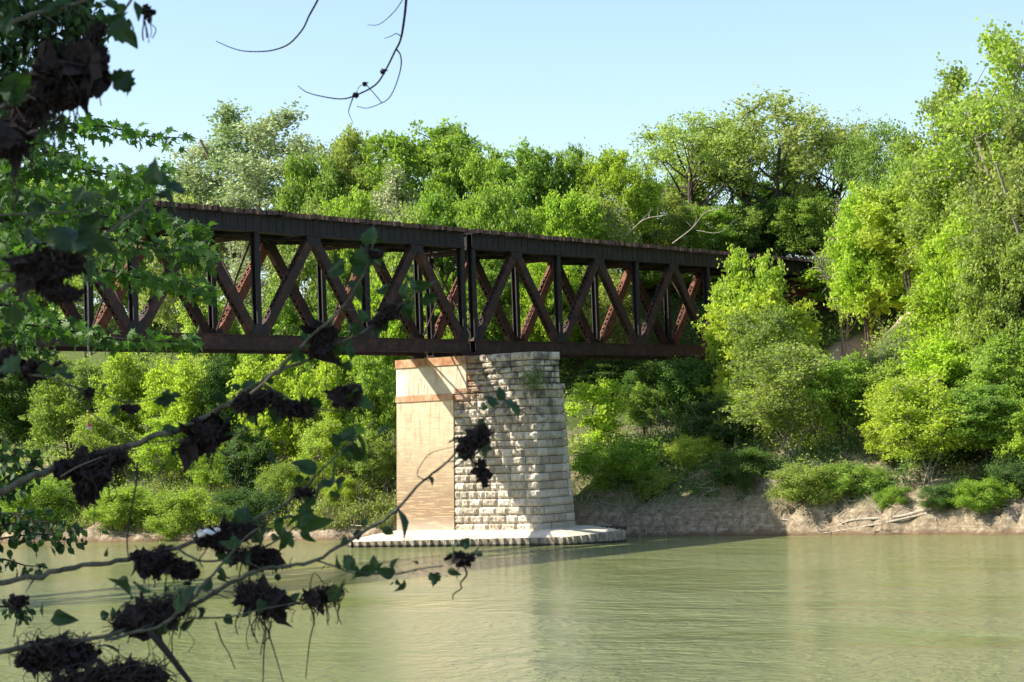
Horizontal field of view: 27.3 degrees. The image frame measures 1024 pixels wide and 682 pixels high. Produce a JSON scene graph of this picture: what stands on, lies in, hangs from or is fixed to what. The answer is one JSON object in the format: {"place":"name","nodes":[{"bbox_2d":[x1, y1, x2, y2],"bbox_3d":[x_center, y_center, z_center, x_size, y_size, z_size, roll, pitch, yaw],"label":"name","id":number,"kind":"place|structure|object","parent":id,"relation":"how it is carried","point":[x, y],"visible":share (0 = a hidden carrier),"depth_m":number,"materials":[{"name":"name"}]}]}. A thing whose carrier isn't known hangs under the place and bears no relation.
{"place":"outdoors","nodes":[
{"label":"outdoors","id":0,"kind":"place"},
{"bbox_2d":[0,535,1023,681],"bbox_3d":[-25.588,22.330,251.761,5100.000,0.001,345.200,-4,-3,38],"label":"river","id":1,"kind":"structure","parent":0,"point":[876,608],"depth_m":114.60,"materials":[{"name":"green liquid"}]},
{"bbox_2d":[346,351,626,547],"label":"bridge pier","id":2,"kind":"structure","parent":1,"relation":"in","point":[525,498],"depth_m":195.46,"materials":[{"name":"stone"}]},
{"bbox_2d":[425,229,777,359],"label":"truss span","id":3,"kind":"object","parent":2,"relation":"on","point":[517,252],"visible":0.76,"depth_m":216.72,"materials":[{"name":"metal"}]},
{"bbox_2d":[0,278,1023,542],"bbox_3d":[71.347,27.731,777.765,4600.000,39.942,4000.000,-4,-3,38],"label":"ground","id":4,"kind":"structure","parent":0,"point":[930,522],"depth_m":199.90,"materials":[{"name":"soil"}]},
{"bbox_2d":[0,370,42,443],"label":"broadleaf tree","id":5,"kind":"object","parent":4,"relation":"on","point":[10,412],"visible":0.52,"depth_m":269.17,"materials":[{"name":"green plant"}]},
{"bbox_2d":[0,477,82,527],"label":"bush","id":6,"kind":"object","parent":4,"relation":"on","point":[45,492],"visible":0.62,"depth_m":237.36,"materials":[{"name":"green plant"}]},
{"bbox_2d":[0,0,110,159],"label":"mulberry branch","id":7,"kind":"object","parent":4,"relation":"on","point":[75,22],"visible":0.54,"depth_m":5.97,"materials":[{"name":"green plant"}]},
{"bbox_2d":[17,351,104,457],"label":"broadleaf tree","id":8,"kind":"object","parent":4,"relation":"on","point":[51,404],"visible":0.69,"depth_m":256.34,"materials":[{"name":"green plant"}]},
{"bbox_2d":[63,410,139,472],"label":"young tree","id":9,"kind":"object","parent":4,"relation":"on","point":[94,440],"visible":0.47,"depth_m":245.22,"materials":[{"name":"green plant"}]},
{"bbox_2d":[0,111,224,362],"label":"maple tree","id":10,"kind":"object","parent":4,"relation":"on","point":[201,257],"visible":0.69,"depth_m":15.56,"materials":[{"name":"green plant"}]},
{"bbox_2d":[80,482,159,529],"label":"bush","id":11,"kind":"object","parent":4,"relation":"on","point":[115,508],"visible":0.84,"depth_m":230.55,"materials":[{"name":"green plant"}]},
{"bbox_2d":[89,352,171,465],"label":"broadleaf tree","id":12,"kind":"object","parent":4,"relation":"on","point":[119,369],"visible":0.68,"depth_m":248.63,"materials":[{"name":"green plant"}]},
{"bbox_2d":[128,414,196,489],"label":"young tree","id":13,"kind":"object","parent":4,"relation":"on","point":[148,451],"visible":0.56,"depth_m":238.49,"materials":[{"name":"green plant"}]},
{"bbox_2d":[127,193,227,360],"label":"young tree","id":14,"kind":"object","parent":4,"relation":"on","point":[167,314],"visible":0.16,"depth_m":273.07,"materials":[{"name":"green plant"}]},
{"bbox_2d":[134,353,225,470],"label":"broadleaf tree","id":15,"kind":"object","parent":4,"relation":"on","point":[184,378],"visible":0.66,"depth_m":241.90,"materials":[{"name":"green plant"}]},
{"bbox_2d":[142,482,227,541],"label":"bush","id":16,"kind":"object","parent":4,"relation":"on","point":[180,505],"visible":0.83,"depth_m":226.27,"materials":[{"name":"green plant"}]},
{"bbox_2d":[0,460,396,533],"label":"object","id":17,"kind":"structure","parent":4,"relation":"on","point":[336,515],"depth_m":224.12,"materials":[{"name":"green plant"}]},
{"bbox_2d":[1,457,396,533],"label":"undergrowth","id":18,"kind":"object","parent":4,"relation":"on","point":[298,505],"visible":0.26,"depth_m":224.82,"materials":[{"name":"green plant"}]},
{"bbox_2d":[154,131,252,309],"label":"cottonwood tree","id":19,"kind":"object","parent":4,"relation":"on","point":[195,153],"visible":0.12,"depth_m":285.56,"materials":[{"name":"green plant"}]},
{"bbox_2d":[195,353,245,460],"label":"broadleaf tree","id":20,"kind":"object","parent":4,"relation":"on","point":[219,376],"visible":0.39,"depth_m":241.01,"materials":[{"name":"green plant"}]},
{"bbox_2d":[153,98,289,271],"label":"cottonwood tree","id":21,"kind":"object","parent":4,"relation":"on","point":[229,115],"visible":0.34,"depth_m":284.81,"materials":[{"name":"green plant"}]},
{"bbox_2d":[213,423,276,497],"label":"broadleaf tree","id":22,"kind":"object","parent":4,"relation":"on","point":[241,469],"visible":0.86,"depth_m":230.32,"materials":[{"name":"green plant"}]},
{"bbox_2d":[216,187,278,368],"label":"cottonwood tree","id":23,"kind":"object","parent":4,"relation":"on","point":[236,200],"visible":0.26,"depth_m":265.61,"materials":[{"name":"green plant"}]},
{"bbox_2d":[207,486,287,526],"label":"bush","id":24,"kind":"object","parent":4,"relation":"on","point":[243,499],"visible":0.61,"depth_m":223.32,"materials":[{"name":"green plant"}]},
{"bbox_2d":[0,0,522,654],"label":"sycamore tree","id":25,"kind":"object","parent":4,"relation":"on","point":[82,240],"visible":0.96,"depth_m":3.90,"materials":[{"name":"green plant"}]},
{"bbox_2d":[0,117,38,211],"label":"debris clump","id":26,"kind":"object","parent":25,"relation":"attached to","point":[15,146],"visible":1,"depth_m":3.09,"materials":[{"name":"brown plant"}]},
{"bbox_2d":[0,558,47,625],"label":"leafy twig","id":27,"kind":"object","parent":25,"relation":"attached to","point":[23,617],"visible":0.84,"depth_m":7.00,"materials":[{"name":"green plant"}]},
{"bbox_2d":[0,507,110,558],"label":"leafy twig","id":28,"kind":"object","parent":27,"relation":"on","point":[19,527],"visible":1,"depth_m":7.00,"materials":[{"name":"green plant"}]},
{"bbox_2d":[0,434,50,512],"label":"leafy twig","id":29,"kind":"object","parent":25,"relation":"attached to","point":[15,457],"visible":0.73,"depth_m":7.98,"materials":[{"name":"green plant"}]},
{"bbox_2d":[0,85,71,168],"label":"debris clump","id":30,"kind":"object","parent":25,"relation":"hanging from","point":[30,113],"visible":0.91,"depth_m":3.19,"materials":[{"name":"brown plant"}]},
{"bbox_2d":[0,238,87,296],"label":"debris clump","id":31,"kind":"object","parent":25,"relation":"hanging from","point":[46,264],"visible":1,"depth_m":2.69,"materials":[{"name":"brown plant"}]},
{"bbox_2d":[5,624,112,681],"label":"debris clump","id":32,"kind":"object","parent":25,"relation":"hanging from","point":[36,660],"visible":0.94,"depth_m":3.78,"materials":[{"name":"brown plant"}]},
{"bbox_2d":[24,32,111,164],"bbox_3d":[-0.674,-0.364,3.221,0.133,0.194,0.193,-2,-3,-6],"label":"debris clump","id":33,"kind":"object","parent":25,"relation":"hanging from","point":[77,74],"visible":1,"depth_m":3.17,"materials":[{"name":"brown plant"}]},
{"bbox_2d":[48,440,135,501],"bbox_3d":[-0.822,0.258,4.150,0.180,0.122,0.102,-2,-3,9],"label":"debris clump","id":34,"kind":"object","parent":25,"relation":"hanging from","point":[109,461],"visible":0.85,"depth_m":4.14,"materials":[{"name":"brown plant"}]},
{"bbox_2d":[41,644,184,681],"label":"debris clump","id":35,"kind":"object","parent":25,"relation":"attached to","point":[130,669],"visible":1,"depth_m":3.73,"materials":[{"name":"brown plant"}]},
{"bbox_2d":[103,584,201,660],"bbox_3d":[-0.658,0.520,3.850,0.178,0.146,0.103,-2,-3,3],"label":"debris clump","id":36,"kind":"object","parent":25,"relation":"attached to","point":[141,612],"visible":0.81,"depth_m":3.83,"materials":[{"name":"brown plant"}]},
{"bbox_2d":[128,542,196,601],"bbox_3d":[-0.672,0.448,4.046,0.127,0.126,0.091,-2,-3,2],"label":"debris clump","id":37,"kind":"object","parent":25,"relation":"attached to","point":[157,564],"visible":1,"depth_m":4.03,"materials":[{"name":"brown plant"}]},
{"bbox_2d":[170,412,234,482],"bbox_3d":[-0.600,0.207,4.095,0.122,0.138,0.096,-2,-3,-4],"label":"debris clump","id":38,"kind":"object","parent":25,"relation":"hanging from","point":[207,437],"visible":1,"depth_m":4.07,"materials":[{"name":"brown plant"}]},
{"bbox_2d":[224,573,303,654],"bbox_3d":[-0.461,0.505,3.903,0.139,0.153,0.100,-1,-3,-22],"label":"debris clump","id":39,"kind":"object","parent":25,"relation":"attached to","point":[249,593],"visible":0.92,"depth_m":3.89,"materials":[{"name":"brown plant"}]},
{"bbox_2d":[226,354,314,469],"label":"broadleaf tree","id":40,"kind":"object","parent":4,"relation":"on","point":[281,431],"visible":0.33,"depth_m":233.55,"materials":[{"name":"green plant"}]},
{"bbox_2d":[210,96,331,311],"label":"cottonwood tree","id":41,"kind":"object","parent":4,"relation":"on","point":[258,167],"visible":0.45,"depth_m":277.24,"materials":[{"name":"green plant"}]},
{"bbox_2d":[235,287,309,424],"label":"broadleaf tree","id":42,"kind":"object","parent":4,"relation":"on","point":[286,317],"visible":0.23,"depth_m":248.11,"materials":[{"name":"green plant"}]},
{"bbox_2d":[261,195,345,334],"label":"young tree","id":43,"kind":"object","parent":4,"relation":"on","point":[287,252],"visible":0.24,"depth_m":253.71,"materials":[{"name":"green plant"}]},
{"bbox_2d":[272,147,353,287],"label":"broadleaf tree","id":44,"kind":"object","parent":4,"relation":"on","point":[301,178],"visible":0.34,"depth_m":266.96,"materials":[{"name":"green plant"}]},
{"bbox_2d":[283,360,356,463],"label":"broadleaf tree","id":45,"kind":"object","parent":4,"relation":"on","point":[310,390],"visible":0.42,"depth_m":228.77,"materials":[{"name":"green plant"}]},
{"bbox_2d":[292,413,355,497],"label":"young tree","id":46,"kind":"object","parent":4,"relation":"on","point":[315,439],"visible":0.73,"depth_m":224.66,"materials":[{"name":"green plant"}]},
{"bbox_2d":[305,122,386,216],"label":"broadleaf tree","id":47,"kind":"object","parent":4,"relation":"on","point":[345,147],"visible":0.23,"depth_m":269.69,"materials":[{"name":"green plant"}]},
{"bbox_2d":[311,184,388,373],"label":"broadleaf tree","id":48,"kind":"object","parent":4,"relation":"on","point":[347,207],"visible":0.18,"depth_m":254.02,"materials":[{"name":"green plant"}]},
{"bbox_2d":[329,355,396,484],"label":"broadleaf tree","id":49,"kind":"object","parent":4,"relation":"on","point":[380,392],"visible":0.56,"depth_m":226.75,"materials":[{"name":"green plant"}]},
{"bbox_2d":[339,426,396,492],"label":"young tree","id":50,"kind":"object","parent":4,"relation":"on","point":[383,454],"visible":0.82,"depth_m":222.16,"materials":[{"name":"green plant"}]},
{"bbox_2d":[352,116,517,264],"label":"broadleaf tree","id":51,"kind":"object","parent":4,"relation":"on","point":[421,159],"visible":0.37,"depth_m":260.37,"materials":[{"name":"green plant"}]},
{"bbox_2d":[394,184,480,289],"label":"broadleaf tree","id":52,"kind":"object","parent":4,"relation":"on","point":[433,202],"visible":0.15,"depth_m":247.46,"materials":[{"name":"green plant"}]},
{"bbox_2d":[430,141,516,262],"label":"broadleaf tree","id":53,"kind":"object","parent":4,"relation":"on","point":[468,172],"visible":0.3,"depth_m":255.48,"materials":[{"name":"green plant"}]},
{"bbox_2d":[451,259,527,343],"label":"broadleaf tree","id":54,"kind":"object","parent":4,"relation":"on","point":[493,331],"visible":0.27,"depth_m":237.11,"materials":[{"name":"green plant"}]},
{"bbox_2d":[452,177,553,321],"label":"broadleaf tree","id":55,"kind":"object","parent":4,"relation":"on","point":[493,210],"visible":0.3,"depth_m":241.62,"materials":[{"name":"green plant"}]},
{"bbox_2d":[0,267,1022,492],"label":"undergrowth","id":56,"kind":"object","parent":4,"relation":"on","point":[829,335],"visible":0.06,"depth_m":240.27,"materials":[{"name":"green plant"}]},
{"bbox_2d":[463,136,573,236],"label":"broadleaf tree","id":57,"kind":"object","parent":4,"relation":"on","point":[520,176],"visible":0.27,"depth_m":252.55,"materials":[{"name":"green plant"}]},
{"bbox_2d":[510,262,590,341],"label":"broadleaf tree","id":58,"kind":"object","parent":4,"relation":"on","point":[537,272],"visible":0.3,"depth_m":235.57,"materials":[{"name":"green plant"}]},
{"bbox_2d":[516,142,591,309],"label":"broadleaf tree","id":59,"kind":"object","parent":4,"relation":"on","point":[567,165],"visible":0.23,"depth_m":254.52,"materials":[{"name":"green plant"}]},
{"bbox_2d":[507,184,612,311],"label":"broadleaf tree","id":60,"kind":"object","parent":4,"relation":"on","point":[582,215],"visible":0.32,"depth_m":241.98,"materials":[{"name":"green plant"}]},
{"bbox_2d":[565,372,630,444],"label":"sapling","id":61,"kind":"object","parent":4,"relation":"on","point":[600,422],"visible":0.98,"depth_m":214.43,"materials":[{"name":"green plant"}]},
{"bbox_2d":[568,266,641,378],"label":"young tree","id":62,"kind":"object","parent":4,"relation":"on","point":[604,303],"visible":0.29,"depth_m":236.29,"materials":[{"name":"green plant"}]},
{"bbox_2d":[578,185,654,340],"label":"young tree","id":63,"kind":"object","parent":4,"relation":"on","point":[613,218],"visible":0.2,"depth_m":244.56,"materials":[{"name":"green plant"}]},
{"bbox_2d":[570,435,665,493],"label":"bush","id":64,"kind":"object","parent":4,"relation":"on","point":[613,461],"visible":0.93,"depth_m":203.32,"materials":[{"name":"green plant"}]},
{"bbox_2d":[573,143,670,241],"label":"broadleaf tree","id":65,"kind":"object","parent":4,"relation":"on","point":[615,173],"visible":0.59,"depth_m":251.35,"materials":[{"name":"green plant"}]},
{"bbox_2d":[622,381,670,439],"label":"broadleaf tree","id":66,"kind":"object","parent":4,"relation":"on","point":[640,395],"visible":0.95,"depth_m":220.34,"materials":[{"name":"green plant"}]},
{"bbox_2d":[621,187,699,285],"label":"broadleaf tree","id":67,"kind":"object","parent":4,"relation":"on","point":[677,215],"visible":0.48,"depth_m":258.18,"materials":[{"name":"green plant"}]},
{"bbox_2d":[650,346,721,433],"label":"broadleaf tree","id":68,"kind":"object","parent":4,"relation":"on","point":[684,383],"visible":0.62,"depth_m":218.52,"materials":[{"name":"green plant"}]},
{"bbox_2d":[625,107,774,237],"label":"oak tree","id":69,"kind":"object","parent":4,"relation":"on","point":[665,157],"visible":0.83,"depth_m":266.55,"materials":[{"name":"green plant"}]},
{"bbox_2d":[666,202,747,250],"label":"broadleaf tree","id":70,"kind":"object","parent":4,"relation":"on","point":[705,241],"visible":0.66,"depth_m":261.84,"materials":[{"name":"green plant"}]},
{"bbox_2d":[670,391,755,446],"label":"broadleaf tree","id":71,"kind":"object","parent":4,"relation":"on","point":[703,426],"visible":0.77,"depth_m":207.45,"materials":[{"name":"green plant"}]},
{"bbox_2d":[696,446,776,490],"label":"bush","id":72,"kind":"object","parent":4,"relation":"on","point":[727,466],"visible":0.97,"depth_m":197.93,"materials":[{"name":"green plant"}]},
{"bbox_2d":[706,201,773,253],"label":"broadleaf tree","id":73,"kind":"object","parent":4,"relation":"on","point":[752,227],"visible":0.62,"depth_m":261.94,"materials":[{"name":"green plant"}]},
{"bbox_2d":[704,241,793,438],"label":"broadleaf tree","id":74,"kind":"object","parent":4,"relation":"on","point":[737,261],"visible":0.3,"depth_m":214.91,"materials":[{"name":"green plant"}]},
{"bbox_2d":[691,272,831,438],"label":"broadleaf tree","id":75,"kind":"object","parent":4,"relation":"on","point":[805,329],"visible":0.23,"depth_m":213.99,"materials":[{"name":"green plant"}]},
{"bbox_2d":[675,84,858,212],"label":"oak tree","id":76,"kind":"object","parent":4,"relation":"on","point":[803,122],"visible":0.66,"depth_m":266.15,"materials":[{"name":"green plant"}]},
{"bbox_2d":[718,301,815,442],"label":"young tree","id":77,"kind":"object","parent":4,"relation":"on","point":[774,323],"visible":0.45,"depth_m":207.76,"materials":[{"name":"green plant"}]},
{"bbox_2d":[712,339,864,460],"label":"young tree","id":78,"kind":"object","parent":4,"relation":"on","point":[786,371],"visible":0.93,"depth_m":197.84,"materials":[{"name":"green plant"}]},
{"bbox_2d":[567,419,1023,503],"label":"undergrowth","id":79,"kind":"object","parent":4,"relation":"on","point":[748,444],"visible":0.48,"depth_m":198.65,"materials":[{"name":"green plant"}]},
{"bbox_2d":[570,435,1023,535],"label":"undergrowth","id":80,"kind":"object","parent":4,"relation":"on","point":[689,502],"visible":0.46,"depth_m":196.40,"materials":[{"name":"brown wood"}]},
{"bbox_2d":[762,187,841,258],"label":"broadleaf tree","id":81,"kind":"object","parent":4,"relation":"on","point":[791,244],"visible":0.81,"depth_m":260.19,"materials":[{"name":"green plant"}]},
{"bbox_2d":[761,462,857,507],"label":"bush","id":82,"kind":"object","parent":4,"relation":"on","point":[792,477],"visible":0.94,"depth_m":190.92,"materials":[{"name":"green plant"}]},
{"bbox_2d":[767,105,894,212],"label":"oak tree","id":83,"kind":"object","parent":4,"relation":"on","point":[806,188],"visible":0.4,"depth_m":268.06,"materials":[{"name":"green plant"}]},
{"bbox_2d":[793,351,879,450],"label":"broadleaf tree","id":84,"kind":"object","parent":4,"relation":"on","point":[844,388],"visible":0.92,"depth_m":197.68,"materials":[{"name":"green plant"}]},
{"bbox_2d":[812,460,893,499],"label":"bush","id":85,"kind":"object","parent":4,"relation":"on","point":[847,471],"visible":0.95,"depth_m":190.32,"materials":[{"name":"green plant"}]},
{"bbox_2d":[816,180,915,352],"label":"broadleaf tree","id":86,"kind":"object","parent":4,"relation":"on","point":[863,278],"visible":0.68,"depth_m":228.00,"materials":[{"name":"green plant"}]},
{"bbox_2d":[824,112,922,199],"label":"oak tree","id":87,"kind":"object","parent":4,"relation":"on","point":[862,167],"visible":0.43,"depth_m":255.56,"materials":[{"name":"green plant"}]},
{"bbox_2d":[838,165,937,310],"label":"broadleaf tree","id":88,"kind":"object","parent":4,"relation":"on","point":[879,211],"visible":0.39,"depth_m":223.67,"materials":[{"name":"green plant"}]},
{"bbox_2d":[853,367,1000,484],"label":"young tree","id":89,"kind":"object","parent":4,"relation":"on","point":[898,426],"visible":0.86,"depth_m":187.35,"materials":[{"name":"green plant"}]},
{"bbox_2d":[890,240,969,362],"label":"broadleaf tree","id":90,"kind":"object","parent":4,"relation":"on","point":[926,324],"visible":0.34,"depth_m":205.06,"materials":[{"name":"green plant"}]},
{"bbox_2d":[885,52,996,273],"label":"cottonwood tree","id":91,"kind":"object","parent":4,"relation":"on","point":[933,190],"visible":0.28,"depth_m":211.98,"materials":[{"name":"green plant"}]},
{"bbox_2d":[890,329,1013,411],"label":"broadleaf tree","id":92,"kind":"object","parent":4,"relation":"on","point":[945,357],"visible":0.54,"depth_m":194.84,"materials":[{"name":"green plant"}]},
{"bbox_2d":[901,14,1023,363],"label":"cottonwood tree","id":93,"kind":"object","parent":4,"relation":"on","point":[1001,51],"visible":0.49,"depth_m":203.62,"materials":[{"name":"green plant"}]},
{"bbox_2d":[917,202,1018,370],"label":"broadleaf tree","id":94,"kind":"object","parent":4,"relation":"on","point":[940,282],"visible":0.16,"depth_m":201.41,"materials":[{"name":"green plant"}]},
{"bbox_2d":[922,380,1023,477],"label":"broadleaf tree","id":95,"kind":"object","parent":4,"relation":"on","point":[987,400],"visible":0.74,"depth_m":184.78,"materials":[{"name":"green plant"}]},
{"bbox_2d":[933,126,1023,311],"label":"broadleaf tree","id":96,"kind":"object","parent":4,"relation":"on","point":[984,177],"visible":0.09,"depth_m":203.85,"materials":[{"name":"green plant"}]},
{"bbox_2d":[941,226,1023,381],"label":"broadleaf tree","id":97,"kind":"object","parent":4,"relation":"on","point":[986,319],"visible":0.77,"depth_m":193.54,"materials":[{"name":"green plant"}]},
{"bbox_2d":[944,100,1023,336],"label":"cottonwood tree","id":98,"kind":"object","parent":4,"relation":"on","point":[1014,197],"visible":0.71,"depth_m":196.53,"materials":[{"name":"green plant"}]},
{"bbox_2d":[946,475,1023,513],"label":"bush","id":99,"kind":"object","parent":4,"relation":"on","point":[972,488],"visible":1,"depth_m":181.26,"materials":[{"name":"green plant"}]},
{"bbox_2d":[955,326,1023,419],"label":"broadleaf tree","id":100,"kind":"object","parent":4,"relation":"on","point":[986,367],"visible":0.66,"depth_m":187.45,"materials":[{"name":"green plant"}]},
{"bbox_2d":[0,0,1023,321],"label":"sky","id":101,"kind":"structure","parent":0,"point":[552,73],"materials":[{"name":"blue"}]},
{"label":"far pier","id":102,"kind":"object","parent":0,"visible":0},
{"bbox_2d":[0,190,469,358],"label":"truss span","id":103,"kind":"object","parent":102,"relation":"on","point":[264,233],"visible":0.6,"depth_m":183.19,"materials":[{"name":"metal"}]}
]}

